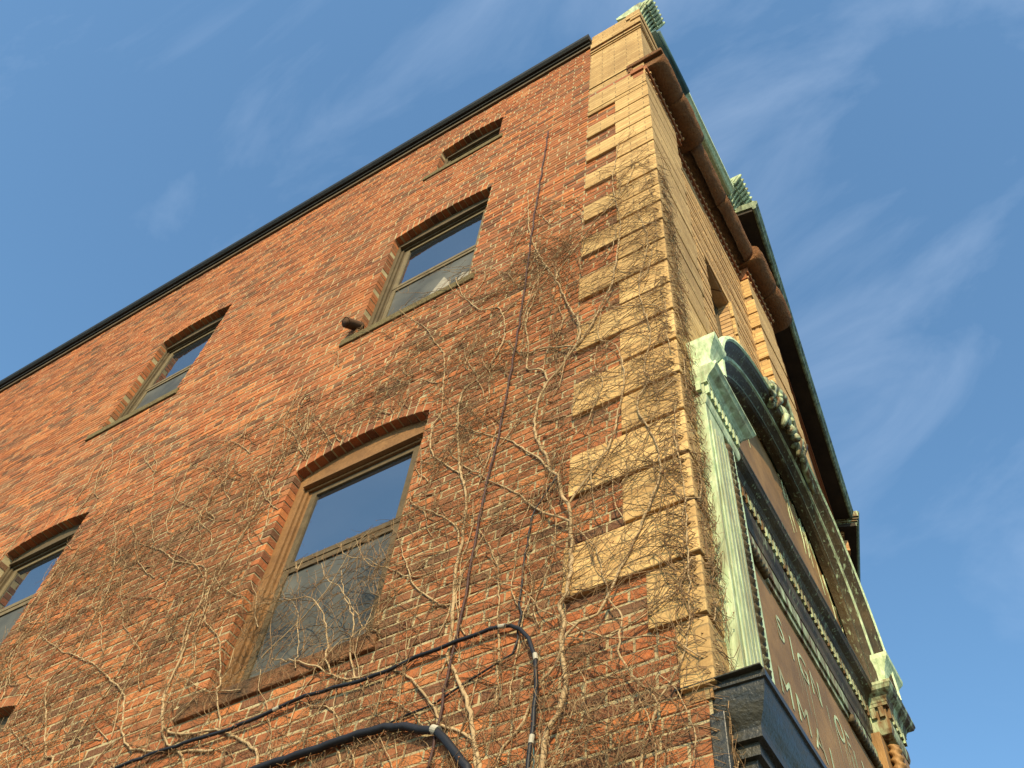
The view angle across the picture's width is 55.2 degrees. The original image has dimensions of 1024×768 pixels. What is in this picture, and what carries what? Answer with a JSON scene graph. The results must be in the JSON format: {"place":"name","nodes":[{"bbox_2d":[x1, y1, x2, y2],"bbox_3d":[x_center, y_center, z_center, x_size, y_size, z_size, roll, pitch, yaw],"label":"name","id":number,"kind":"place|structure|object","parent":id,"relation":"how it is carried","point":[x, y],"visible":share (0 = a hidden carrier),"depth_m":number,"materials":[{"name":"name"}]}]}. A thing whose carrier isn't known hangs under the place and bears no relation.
{"place":"outdoors","nodes":[
{"label":"outdoors","id":0,"kind":"place"},
{"bbox_2d":[0,0,1023,767],"label":"sky","id":1,"kind":"structure","parent":0,"point":[878,145],"materials":[{"name":"blue"}]},
{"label":"pavement","id":2,"kind":"structure","parent":0,"visible":0},
{"bbox_2d":[0,0,914,767],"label":"brick building","id":3,"kind":"structure","parent":2,"relation":"on","point":[226,342],"depth_m":6.93,"materials":[{"name":"brick"}]},
{"bbox_2d":[0,716,10,730],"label":"window","id":4,"kind":"structure","parent":3,"relation":"in","point":[3,720],"depth_m":6.62,"materials":[{"name":"paint"}]},
{"bbox_2d":[0,482,66,559],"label":"climbing vine","id":5,"kind":"object","parent":3,"relation":"attached to","point":[31,521],"visible":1,"depth_m":9.33,"materials":[{"name":"brown plant"}]},
{"bbox_2d":[0,524,80,644],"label":"window","id":6,"kind":"structure","parent":3,"relation":"in","point":[24,575],"depth_m":8.74,"materials":[{"name":"paint"}]},
{"bbox_2d":[0,427,172,752],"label":"climbing vine","id":7,"kind":"object","parent":3,"relation":"attached to","point":[54,572],"visible":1,"depth_m":7.54,"materials":[{"name":"brown plant"}]},
{"bbox_2d":[0,426,245,767],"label":"climbing vine","id":8,"kind":"object","parent":3,"relation":"attached to","point":[45,702],"visible":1,"depth_m":6.37,"materials":[{"name":"brown plant"}]},
{"bbox_2d":[0,530,250,767],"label":"climbing vine","id":9,"kind":"object","parent":3,"relation":"attached to","point":[199,750],"visible":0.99,"depth_m":6.13,"materials":[{"name":"brown plant"}]},
{"bbox_2d":[85,315,224,441],"bbox_3d":[-3.911,-0.150,11.230,1.334,2.068,0.194,-25,-62,20],"label":"window","id":10,"kind":"structure","parent":3,"relation":"in","point":[162,382],"depth_m":11.40,"materials":[{"name":"paint"}]},
{"bbox_2d":[7,341,404,767],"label":"climbing vine","id":11,"kind":"object","parent":3,"relation":"attached to","point":[214,468],"visible":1,"depth_m":6.96,"materials":[{"name":"brown plant"}]},
{"bbox_2d":[83,442,356,767],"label":"climbing vine","id":12,"kind":"object","parent":3,"relation":"attached to","point":[211,729],"visible":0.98,"depth_m":5.67,"materials":[{"name":"brown plant"}]},
{"bbox_2d":[173,420,427,724],"bbox_3d":[-1.113,1.008,5.959,1.343,2.195,0.183,-25,-62,20],"label":"window","id":13,"kind":"structure","parent":3,"relation":"in","point":[370,482],"depth_m":6.02,"materials":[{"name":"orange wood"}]},
{"bbox_2d":[300,394,311,405],"bbox_3d":[-1.648,0.122,7.878,0.133,0.130,0.040,-11,-58,13],"label":"climbing vine","id":14,"kind":"object","parent":3,"relation":"attached to","point":[306,400],"visible":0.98,"depth_m":7.85,"materials":[{"name":"brown plant"}]},
{"bbox_2d":[113,623,538,767],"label":"cable loop","id":15,"kind":"object","parent":3,"relation":"attached to","point":[437,649],"visible":1,"depth_m":4.53,"materials":[{"name":"black rubber"}]},
{"bbox_2d":[122,485,553,767],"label":"climbing vine","id":16,"kind":"object","parent":3,"relation":"attached to","point":[357,661],"visible":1,"depth_m":5.01,"materials":[{"name":"brown plant"}]},
{"bbox_2d":[342,317,363,329],"bbox_3d":[-1.397,-0.522,8.611,0.096,0.191,0.206,-35,-66,25],"label":"vent pipe","id":17,"kind":"object","parent":3,"relation":"attached to","point":[350,323],"visible":0.93,"depth_m":8.56,"materials":[{"name":"metal"}]},
{"bbox_2d":[233,530,479,767],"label":"climbing vine","id":18,"kind":"object","parent":3,"relation":"attached to","point":[339,725],"visible":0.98,"depth_m":4.60,"materials":[{"name":"brown plant"}]},
{"bbox_2d":[249,722,471,767],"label":"hose","id":19,"kind":"object","parent":3,"relation":"attached to","point":[440,735],"visible":1,"depth_m":4.26,"materials":[{"name":"black rubber"}]},
{"bbox_2d":[339,197,488,347],"bbox_3d":[-0.774,-1.115,9.138,1.383,2.140,0.194,-25,-62,20],"label":"window","id":20,"kind":"structure","parent":3,"relation":"in","point":[454,239],"depth_m":9.28,"materials":[{"name":"paint"}]},
{"bbox_2d":[270,212,653,767],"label":"climbing vine","id":21,"kind":"object","parent":3,"relation":"attached to","point":[451,605],"visible":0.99,"depth_m":5.37,"materials":[{"name":"brown plant"}]},
{"bbox_2d":[422,126,502,181],"bbox_3d":[-0.491,-2.731,11.512,1.079,0.882,0.194,-25,-62,20],"label":"window","id":22,"kind":"structure","parent":3,"relation":"in","point":[492,136],"depth_m":11.60,"materials":[{"name":"paint"}]},
{"bbox_2d":[389,475,556,722],"bbox_3d":[-0.579,1.179,4.826,1.812,1.266,0.032,-25,-62,20],"label":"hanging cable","id":23,"kind":"object","parent":3,"relation":"attached to","point":[469,680],"visible":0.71,"depth_m":4.28,"materials":[{"name":"brown plant"}]},
{"bbox_2d":[427,131,548,767],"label":"hanging cable","id":24,"kind":"object","parent":3,"relation":"attached to","point":[457,630],"visible":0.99,"depth_m":5.26,"materials":[{"name":"black rubber"}]},
{"bbox_2d":[408,413,639,727],"bbox_3d":[0.036,0.843,4.623,1.359,1.992,0.085,-27,-63,21],"label":"climbing vine","id":25,"kind":"object","parent":3,"relation":"attached to","point":[528,568],"visible":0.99,"depth_m":4.64,"materials":[{"name":"brown plant"}]},
{"bbox_2d":[406,147,720,767],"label":"climbing vine","id":26,"kind":"object","parent":3,"relation":"attached to","point":[519,727],"visible":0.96,"depth_m":4.80,"materials":[{"name":"brown plant"}]},
{"bbox_2d":[393,127,737,767],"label":"climbing vine","id":27,"kind":"object","parent":3,"relation":"attached to","point":[555,718],"visible":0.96,"depth_m":5.71,"materials":[{"name":"brown plant"}]},
{"bbox_2d":[389,277,744,767],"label":"climbing vine","id":28,"kind":"object","parent":3,"relation":"attached to","point":[689,609],"visible":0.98,"depth_m":4.04,"materials":[{"name":"brown plant"}]},
{"bbox_2d":[711,297,722,337],"bbox_3d":[1.651,-0.038,7.832,0.058,3.159,0.554,-24,-62,20],"label":"window","id":29,"kind":"structure","parent":3,"relation":"in","point":[715,308],"depth_m":9.04,"materials":[{"name":"paint"}]},
{"bbox_2d":[835,511,860,582],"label":"neighbour building","id":30,"kind":"structure","parent":2,"relation":"on","point":[849,530],"depth_m":15.97,"materials":[{"name":"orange brick"}]}
]}

